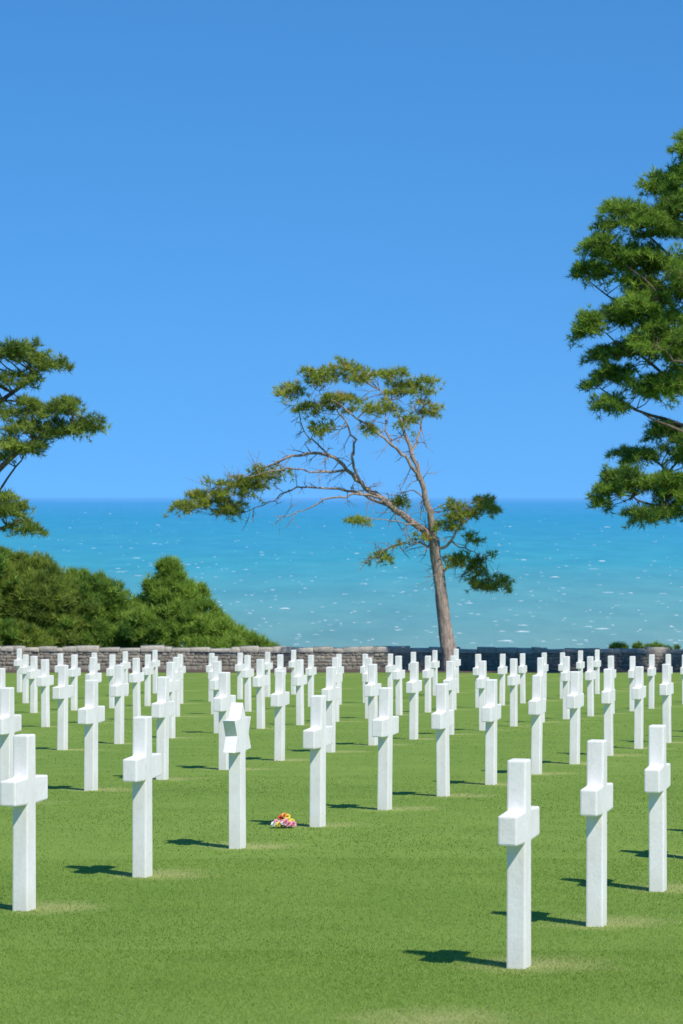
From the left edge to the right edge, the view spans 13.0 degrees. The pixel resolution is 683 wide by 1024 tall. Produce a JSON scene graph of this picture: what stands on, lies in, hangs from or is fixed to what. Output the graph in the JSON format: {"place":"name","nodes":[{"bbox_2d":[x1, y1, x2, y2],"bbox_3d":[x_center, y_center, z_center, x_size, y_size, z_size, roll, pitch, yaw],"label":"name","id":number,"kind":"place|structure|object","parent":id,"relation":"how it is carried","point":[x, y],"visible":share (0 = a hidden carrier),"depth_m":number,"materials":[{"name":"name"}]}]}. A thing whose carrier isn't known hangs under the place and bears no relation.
{"place":"outdoors","nodes":[
{"label":"outdoors","id":0,"kind":"place"},
{"bbox_2d":[0,669,682,1023],"bbox_3d":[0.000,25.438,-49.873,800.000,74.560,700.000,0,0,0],"label":"ground","id":1,"kind":"structure","parent":0,"point":[196,704],"depth_m":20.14,"materials":[{"name":"green plant"}]},
{"bbox_2d":[0,668,4,687],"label":"memorial cross","id":2,"kind":"object","parent":1,"relation":"on","point":[2,677],"visible":0.17,"depth_m":33.74,"materials":[{"name":"white stone"}]},
{"bbox_2d":[0,687,20,781],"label":"memorial cross","id":3,"kind":"object","parent":1,"relation":"on","point":[10,723],"visible":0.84,"depth_m":25.32,"materials":[{"name":"white stone"}]},
{"bbox_2d":[0,546,27,646],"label":"shrub","id":4,"kind":"object","parent":1,"relation":"on","point":[11,631],"visible":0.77,"depth_m":95.36,"materials":[{"name":"green plant"}]},
{"bbox_2d":[14,649,22,691],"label":"memorial cross","id":5,"kind":"object","parent":1,"relation":"on","point":[18,662],"visible":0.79,"depth_m":69.25,"materials":[{"name":"white stone"}]},
{"bbox_2d":[0,734,47,910],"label":"memorial cross","id":6,"kind":"object","parent":1,"relation":"on","point":[23,790],"visible":0.85,"depth_m":16.93,"materials":[{"name":"white stone"}]},
{"bbox_2d":[20,654,29,702],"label":"memorial cross","id":7,"kind":"object","parent":1,"relation":"on","point":[25,667],"visible":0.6,"depth_m":60.83,"materials":[{"name":"white stone"}]},
{"bbox_2d":[26,656,40,712],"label":"memorial cross","id":8,"kind":"object","parent":1,"relation":"on","point":[33,672],"visible":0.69,"depth_m":52.43,"materials":[{"name":"white stone"}]},
{"bbox_2d":[36,659,53,726],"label":"memorial cross","id":9,"kind":"object","parent":1,"relation":"on","point":[44,680],"visible":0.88,"depth_m":44.05,"materials":[{"name":"white stone"}]},
{"bbox_2d":[0,545,103,646],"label":"shrub","id":10,"kind":"object","parent":1,"relation":"on","point":[42,591],"visible":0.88,"depth_m":96.43,"materials":[{"name":"green plant"}]},
{"bbox_2d":[0,334,112,538],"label":"pine tree","id":11,"kind":"object","parent":1,"relation":"on","point":[12,446],"visible":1,"depth_m":81.67,"materials":[{"name":"green plant"}]},
{"bbox_2d":[55,653,62,672],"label":"memorial cross","id":12,"kind":"object","parent":1,"relation":"on","point":[60,658],"visible":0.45,"depth_m":62.74,"materials":[{"name":"white stone"}]},
{"bbox_2d":[52,665,73,749],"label":"memorial cross","id":13,"kind":"object","parent":1,"relation":"on","point":[62,691],"visible":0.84,"depth_m":35.64,"materials":[{"name":"white stone"}]},
{"bbox_2d":[68,654,80,709],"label":"memorial cross","id":14,"kind":"object","parent":1,"relation":"on","point":[74,671],"visible":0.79,"depth_m":54.36,"materials":[{"name":"white stone"}]},
{"bbox_2d":[78,679,104,790],"bbox_3d":[-2.277,2.105,27.294,0.092,1.157,0.470,0,0,16],"label":"memorial cross","id":15,"kind":"object","parent":1,"relation":"on","point":[91,714],"visible":0.8,"depth_m":27.24,"materials":[{"name":"white stone"}]},
{"bbox_2d":[85,657,101,682],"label":"memorial cross","id":16,"kind":"object","parent":1,"relation":"on","point":[93,674],"visible":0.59,"depth_m":45.98,"materials":[{"name":"white stone"}]},
{"bbox_2d":[91,653,99,669],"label":"memorial cross","id":17,"kind":"object","parent":1,"relation":"on","point":[94,655],"visible":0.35,"depth_m":64.71,"materials":[{"name":"white stone"}]},
{"bbox_2d":[34,565,165,647],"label":"shrub","id":18,"kind":"object","parent":1,"relation":"on","point":[101,629],"visible":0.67,"depth_m":97.10,"materials":[{"name":"green plant"}]},
{"bbox_2d":[106,654,115,707],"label":"memorial cross","id":19,"kind":"object","parent":1,"relation":"on","point":[110,671],"visible":0.66,"depth_m":56.24,"materials":[{"name":"white stone"}]},
{"bbox_2d":[110,664,128,743],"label":"memorial cross","id":20,"kind":"object","parent":1,"relation":"on","point":[119,689],"visible":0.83,"depth_m":37.53,"materials":[{"name":"white stone"}]},
{"bbox_2d":[120,651,130,695],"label":"memorial cross","id":21,"kind":"object","parent":1,"relation":"on","point":[126,664],"visible":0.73,"depth_m":66.57,"materials":[{"name":"white stone"}]},
{"bbox_2d":[129,658,143,716],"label":"memorial cross","id":22,"kind":"object","parent":1,"relation":"on","point":[136,676],"visible":0.88,"depth_m":47.84,"materials":[{"name":"white stone"}]},
{"bbox_2d":[123,716,160,877],"bbox_3d":[-1.255,1.868,18.902,0.092,1.162,0.470,0,1,16],"label":"memorial cross","id":23,"kind":"object","parent":1,"relation":"on","point":[141,767],"visible":0.85,"depth_m":18.84,"materials":[{"name":"white stone"}]},
{"bbox_2d":[142,654,153,705],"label":"memorial cross","id":24,"kind":"object","parent":1,"relation":"on","point":[148,670],"visible":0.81,"depth_m":58.15,"materials":[{"name":"white stone"}]},
{"bbox_2d":[151,650,159,692],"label":"memorial cross","id":25,"kind":"object","parent":1,"relation":"on","point":[155,662],"visible":0.69,"depth_m":68.49,"materials":[{"name":"white stone"}]},
{"bbox_2d":[151,676,174,779],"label":"memorial cross","id":26,"kind":"object","parent":1,"relation":"on","point":[162,709],"visible":0.75,"depth_m":29.14,"materials":[{"name":"white stone"}]},
{"bbox_2d":[115,553,223,646],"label":"shrub","id":27,"kind":"object","parent":1,"relation":"on","point":[169,604],"visible":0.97,"depth_m":96.23,"materials":[{"name":"green plant"}]},
{"bbox_2d":[166,662,179,737],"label":"memorial cross","id":28,"kind":"object","parent":1,"relation":"on","point":[174,685],"visible":0.61,"depth_m":39.47,"materials":[{"name":"white stone"}]},
{"bbox_2d":[173,657,182,716],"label":"memorial cross","id":29,"kind":"object","parent":1,"relation":"on","point":[178,673],"visible":0.48,"depth_m":49.78,"materials":[{"name":"white stone"}]},
{"bbox_2d":[177,654,185,703],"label":"memorial cross","id":30,"kind":"object","parent":1,"relation":"on","point":[182,668],"visible":0.43,"depth_m":60.08,"materials":[{"name":"white stone"}]},
{"bbox_2d":[206,653,214,700],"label":"memorial cross","id":31,"kind":"object","parent":1,"relation":"on","point":[208,667],"visible":0.34,"depth_m":61.98,"materials":[{"name":"white stone"}]},
{"bbox_2d":[208,656,217,713],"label":"memorial cross","id":32,"kind":"object","parent":1,"relation":"on","point":[210,673],"visible":0.33,"depth_m":51.69,"materials":[{"name":"white stone"}]},
{"bbox_2d":[209,661,221,732],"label":"memorial cross","id":33,"kind":"object","parent":1,"relation":"on","point":[214,681],"visible":0.57,"depth_m":41.35,"materials":[{"name":"white stone"}]},
{"bbox_2d":[213,672,235,769],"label":"memorial cross","id":34,"kind":"object","parent":1,"relation":"on","point":[223,700],"visible":0.8,"depth_m":31.03,"materials":[{"name":"white stone"}]},
{"bbox_2d":[173,609,279,647],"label":"shrub","id":35,"kind":"object","parent":1,"relation":"on","point":[223,631],"visible":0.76,"depth_m":95.42,"materials":[{"name":"green plant"}]},
{"bbox_2d":[223,702,250,848],"bbox_3d":[-0.723,1.901,20.793,0.087,1.161,0.379,0,1,15],"label":"memorial star","id":36,"kind":"object","parent":1,"relation":"on","point":[236,724],"visible":0.88,"depth_m":20.74,"materials":[{"name":"white stone"}]},
{"bbox_2d":[235,653,243,698],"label":"memorial cross","id":37,"kind":"object","parent":1,"relation":"on","point":[239,666],"visible":0.77,"depth_m":63.86,"materials":[{"name":"white stone"}]},
{"bbox_2d":[241,655,253,711],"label":"memorial cross","id":38,"kind":"object","parent":1,"relation":"on","point":[247,672],"visible":0.82,"depth_m":53.59,"materials":[{"name":"white stone"}]},
{"bbox_2d":[252,659,268,728],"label":"memorial cross","id":39,"kind":"object","parent":1,"relation":"on","point":[260,680],"visible":0.83,"depth_m":43.27,"materials":[{"name":"white stone"}]},
{"bbox_2d":[265,652,272,696],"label":"memorial cross","id":40,"kind":"object","parent":1,"relation":"on","point":[268,665],"visible":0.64,"depth_m":65.77,"materials":[{"name":"white stone"}]},
{"bbox_2d":[270,670,289,760],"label":"memorial cross","id":41,"kind":"object","parent":1,"relation":"on","point":[279,701],"visible":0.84,"depth_m":32.95,"materials":[{"name":"white stone"}]},
{"bbox_2d":[274,654,285,675],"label":"memorial cross","id":42,"kind":"object","parent":1,"relation":"on","point":[280,662],"visible":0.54,"depth_m":55.45,"materials":[{"name":"white stone"}]},
{"bbox_2d":[271,813,296,827],"bbox_3d":[-0.424,2.315,22.556,0.220,0.113,0.152,0,0,0],"label":"flower bouquet","id":43,"kind":"object","parent":1,"relation":"on","point":[287,821],"visible":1,"depth_m":22.53,"materials":[{"name":"multicoloured plant"}]},
{"bbox_2d":[289,650,295,693],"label":"memorial cross","id":44,"kind":"object","parent":1,"relation":"on","point":[292,664],"visible":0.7,"depth_m":67.70,"materials":[{"name":"white stone"}]},
{"bbox_2d":[292,659,306,724],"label":"memorial cross","id":45,"kind":"object","parent":1,"relation":"on","point":[299,680],"visible":0.86,"depth_m":45.16,"materials":[{"name":"white stone"}]},
{"bbox_2d":[305,655,316,706],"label":"memorial cross","id":46,"kind":"object","parent":1,"relation":"on","point":[310,671],"visible":0.81,"depth_m":57.40,"materials":[{"name":"white stone"}]},
{"bbox_2d":[303,695,332,826],"bbox_3d":[-0.178,1.958,22.687,0.092,1.141,0.470,1,1,18],"label":"memorial cross","id":47,"kind":"object","parent":1,"relation":"on","point":[317,736],"visible":0.87,"depth_m":22.63,"materials":[{"name":"white stone"}]},
{"bbox_2d":[321,667,339,752],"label":"memorial cross","id":48,"kind":"object","parent":1,"relation":"on","point":[331,691],"visible":0.8,"depth_m":34.86,"materials":[{"name":"white stone"}]},
{"bbox_2d":[332,657,342,721],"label":"memorial cross","id":49,"kind":"object","parent":1,"relation":"on","point":[335,663],"visible":0.48,"depth_m":47.07,"materials":[{"name":"white stone"}]},
{"bbox_2d":[163,354,516,670],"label":"pine tree","id":50,"kind":"object","parent":1,"relation":"on","point":[243,484],"visible":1,"depth_m":87.92,"materials":[{"name":"green plant"}]},
{"bbox_2d":[336,654,343,704],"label":"memorial cross","id":51,"kind":"object","parent":1,"relation":"on","point":[341,668],"visible":0.34,"depth_m":59.30,"materials":[{"name":"white stone"}]},
{"bbox_2d":[0,645,682,669],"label":"stone wall","id":52,"kind":"structure","parent":1,"relation":"on","point":[195,658],"depth_m":89.76,"materials":[{"name":"grey stone"}]},
{"bbox_2d":[360,654,367,702],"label":"memorial cross","id":53,"kind":"object","parent":1,"relation":"on","point":[362,667],"visible":0.45,"depth_m":61.20,"materials":[{"name":"white stone"}]},
{"bbox_2d":[362,657,371,717],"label":"memorial cross","id":54,"kind":"object","parent":1,"relation":"on","point":[365,674],"visible":0.48,"depth_m":48.99,"materials":[{"name":"white stone"}]},
{"bbox_2d":[364,664,380,744],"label":"memorial cross","id":55,"kind":"object","parent":1,"relation":"on","point":[371,689],"visible":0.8,"depth_m":36.78,"materials":[{"name":"white stone"}]},
{"bbox_2d":[372,687,398,809],"bbox_3d":[0.358,2.015,24.593,0.092,1.154,0.470,1,1,18],"label":"memorial cross","id":56,"kind":"object","parent":1,"relation":"on","point":[385,726],"visible":0.84,"depth_m":24.54,"materials":[{"name":"white stone"}]},
{"bbox_2d":[386,654,394,687],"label":"memorial cross","id":57,"kind":"object","parent":1,"relation":"on","point":[390,667],"visible":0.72,"depth_m":63.12,"materials":[{"name":"white stone"}]},
{"bbox_2d":[392,656,404,714],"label":"memorial cross","id":58,"kind":"object","parent":1,"relation":"on","point":[398,674],"visible":0.89,"depth_m":50.90,"materials":[{"name":"white stone"}]},
{"bbox_2d":[408,652,415,669],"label":"memorial cross","id":59,"kind":"object","parent":1,"relation":"on","point":[413,656],"visible":0.29,"depth_m":65.03,"materials":[{"name":"white stone"}]},
{"bbox_2d":[406,662,421,739],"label":"memorial cross","id":60,"kind":"object","parent":1,"relation":"on","point":[414,686],"visible":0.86,"depth_m":38.67,"materials":[{"name":"white stone"}]},
{"bbox_2d":[422,656,433,711],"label":"memorial cross","id":61,"kind":"object","parent":1,"relation":"on","point":[428,673],"visible":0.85,"depth_m":52.79,"materials":[{"name":"white stone"}]},
{"bbox_2d":[431,650,439,695],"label":"memorial cross","id":62,"kind":"object","parent":1,"relation":"on","point":[435,664],"visible":0.77,"depth_m":66.92,"materials":[{"name":"white stone"}]},
{"bbox_2d":[431,683,453,796],"bbox_3d":[0.895,2.088,26.499,0.092,1.145,0.470,0,1,16],"label":"memorial cross","id":63,"kind":"object","parent":1,"relation":"on","point":[442,719],"visible":0.86,"depth_m":26.44,"materials":[{"name":"white stone"}]},
{"bbox_2d":[443,661,456,734],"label":"memorial cross","id":64,"kind":"object","parent":1,"relation":"on","point":[450,680],"visible":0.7,"depth_m":40.59,"materials":[{"name":"white stone"}]},
{"bbox_2d":[450,656,458,709],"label":"memorial cross","id":65,"kind":"object","parent":1,"relation":"on","point":[456,670],"visible":0.4,"depth_m":54.71,"materials":[{"name":"white stone"}]},
{"bbox_2d":[454,649,460,692],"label":"memorial cross","id":66,"kind":"object","parent":1,"relation":"on","point":[458,660],"visible":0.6,"depth_m":68.82,"materials":[{"name":"white stone"}]},
{"bbox_2d":[473,654,480,707],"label":"memorial cross","id":67,"kind":"object","parent":1,"relation":"on","point":[476,667],"visible":0.53,"depth_m":56.62,"materials":[{"name":"white stone"}]},
{"bbox_2d":[476,661,488,730],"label":"memorial cross","id":68,"kind":"object","parent":1,"relation":"on","point":[481,682],"visible":0.74,"depth_m":42.48,"materials":[{"name":"white stone"}]},
{"bbox_2d":[481,679,500,784],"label":"memorial cross","id":69,"kind":"object","parent":1,"relation":"on","point":[491,713],"visible":0.84,"depth_m":28.38,"materials":[{"name":"white stone"}]},
{"bbox_2d":[498,654,506,705],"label":"memorial cross","id":70,"kind":"object","parent":1,"relation":"on","point":[502,670],"visible":0.83,"depth_m":58.53,"materials":[{"name":"white stone"}]},
{"bbox_2d":[507,658,519,725],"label":"memorial cross","id":71,"kind":"object","parent":1,"relation":"on","point":[513,680],"visible":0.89,"depth_m":44.39,"materials":[{"name":"white stone"}]},
{"bbox_2d":[498,758,538,968],"bbox_3d":[0.846,1.750,14.304,0.092,1.142,0.470,0,1,17],"label":"memorial cross","id":72,"kind":"object","parent":1,"relation":"on","point":[518,825],"visible":0.84,"depth_m":14.24,"materials":[{"name":"white stone"}]},
{"bbox_2d":[518,653,526,702],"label":"memorial cross","id":73,"kind":"object","parent":1,"relation":"on","point":[522,669],"visible":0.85,"depth_m":60.43,"materials":[{"name":"white stone"}]},
{"bbox_2d":[528,675,545,773],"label":"memorial cross","id":74,"kind":"object","parent":1,"relation":"on","point":[536,706],"visible":0.85,"depth_m":30.26,"materials":[{"name":"white stone"}]},
{"bbox_2d":[536,657,546,722],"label":"memorial cross","id":75,"kind":"object","parent":1,"relation":"on","point":[540,665],"visible":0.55,"depth_m":46.31,"materials":[{"name":"white stone"}]},
{"bbox_2d":[542,653,547,698],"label":"memorial cross","id":76,"kind":"object","parent":1,"relation":"on","point":[544,655],"visible":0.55,"depth_m":62.31,"materials":[{"name":"white stone"}]},
{"bbox_2d":[558,652,564,698],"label":"memorial cross","id":77,"kind":"object","parent":1,"relation":"on","point":[560,665],"visible":0.56,"depth_m":64.22,"materials":[{"name":"white stone"}]},
{"bbox_2d":[560,656,570,718],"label":"memorial cross","id":78,"kind":"object","parent":1,"relation":"on","point":[565,676],"visible":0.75,"depth_m":48.22,"materials":[{"name":"white stone"}]},
{"bbox_2d":[566,671,583,763],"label":"memorial cross","id":79,"kind":"object","parent":1,"relation":"on","point":[574,700],"visible":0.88,"depth_m":32.16,"materials":[{"name":"white stone"}]},
{"bbox_2d":[576,650,584,692],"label":"memorial cross","id":80,"kind":"object","parent":1,"relation":"on","point":[580,664],"visible":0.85,"depth_m":66.13,"materials":[{"name":"white stone"}]},
{"bbox_2d":[585,656,595,715],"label":"memorial cross","id":81,"kind":"object","parent":1,"relation":"on","point":[590,674],"visible":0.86,"depth_m":50.09,"materials":[{"name":"white stone"}]},
{"bbox_2d":[580,739,612,926],"bbox_3d":[1.377,1.806,16.182,0.092,1.150,0.470,0,0,16],"label":"memorial cross","id":82,"kind":"object","parent":1,"relation":"on","point":[596,799],"visible":0.85,"depth_m":16.12,"materials":[{"name":"white stone"}]},
{"bbox_2d":[594,650,600,693],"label":"memorial cross","id":83,"kind":"object","parent":1,"relation":"on","point":[597,663],"visible":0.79,"depth_m":68.06,"materials":[{"name":"white stone"}]},
{"bbox_2d":[601,669,614,755],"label":"memorial cross","id":84,"kind":"object","parent":1,"relation":"on","point":[607,696],"visible":0.88,"depth_m":34.09,"materials":[{"name":"white stone"}]},
{"bbox_2d":[608,656,615,713],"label":"memorial cross","id":85,"kind":"object","parent":1,"relation":"on","point":[610,662],"visible":0.3,"depth_m":52.00,"materials":[{"name":"white stone"}]},
{"bbox_2d":[608,641,628,648],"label":"shrub","id":86,"kind":"object","parent":1,"relation":"on","point":[613,645],"visible":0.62,"depth_m":92.87,"materials":[{"name":"green plant"}]},
{"bbox_2d":[564,126,682,532],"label":"pine tree","id":87,"kind":"object","parent":1,"relation":"on","point":[644,301],"visible":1,"depth_m":83.52,"materials":[{"name":"green plant"}]},
{"bbox_2d":[628,656,634,710],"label":"memorial cross","id":88,"kind":"object","parent":1,"relation":"on","point":[631,673],"visible":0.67,"depth_m":53.91,"materials":[{"name":"white stone"}]},
{"bbox_2d":[632,666,645,748],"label":"memorial cross","id":89,"kind":"object","parent":1,"relation":"on","point":[638,692],"visible":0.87,"depth_m":36.01,"materials":[{"name":"white stone"}]},
{"bbox_2d":[630,639,657,648],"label":"shrub","id":90,"kind":"object","parent":1,"relation":"on","point":[638,645],"visible":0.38,"depth_m":92.75,"materials":[{"name":"green plant"}]},
{"bbox_2d":[647,654,655,708],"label":"memorial cross","id":91,"kind":"object","parent":1,"relation":"on","point":[651,671],"visible":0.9,"depth_m":55.80,"materials":[{"name":"white stone"}]},
{"bbox_2d":[644,725,669,891],"bbox_3d":[1.902,1.855,18.051,0.092,1.145,0.470,0,0,14],"label":"memorial cross","id":92,"kind":"object","parent":1,"relation":"on","point":[656,777],"visible":0.84,"depth_m":17.99,"materials":[{"name":"white stone"}]},
{"bbox_2d":[651,641,680,648],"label":"shrub","id":93,"kind":"object","parent":1,"relation":"on","point":[674,645],"visible":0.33,"depth_m":92.90,"materials":[{"name":"green plant"}]},
{"bbox_2d":[659,664,673,742],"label":"memorial cross","id":94,"kind":"object","parent":1,"relation":"on","point":[666,688],"visible":0.83,"depth_m":37.89,"materials":[{"name":"white stone"}]},
{"bbox_2d":[665,654,672,705],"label":"memorial cross","id":95,"kind":"object","parent":1,"relation":"on","point":[668,658],"visible":0.35,"depth_m":57.73,"materials":[{"name":"white stone"}]},
{"bbox_2d":[680,655,682,703],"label":"memorial cross","id":96,"kind":"object","parent":1,"relation":"on","point":[681,670],"visible":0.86,"depth_m":59.63,"materials":[{"name":"white stone"}]},
{"bbox_2d":[0,498,682,648],"bbox_3d":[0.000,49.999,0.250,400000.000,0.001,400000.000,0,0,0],"label":"sea","id":97,"kind":"structure","parent":0,"point":[319,563],"depth_m":2189.82,"materials":[{"name":"liquid"}]},
{"bbox_2d":[47,513,682,644],"bbox_3d":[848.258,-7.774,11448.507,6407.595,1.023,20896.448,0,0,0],"label":"sea foam","id":98,"kind":"object","parent":97,"relation":"on","point":[417,590],"visible":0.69,"depth_m":1342.76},
{"bbox_2d":[0,0,682,497],"label":"sky","id":99,"kind":"structure","parent":0,"point":[203,203],"materials":[{"name":"blue"}]}
]}

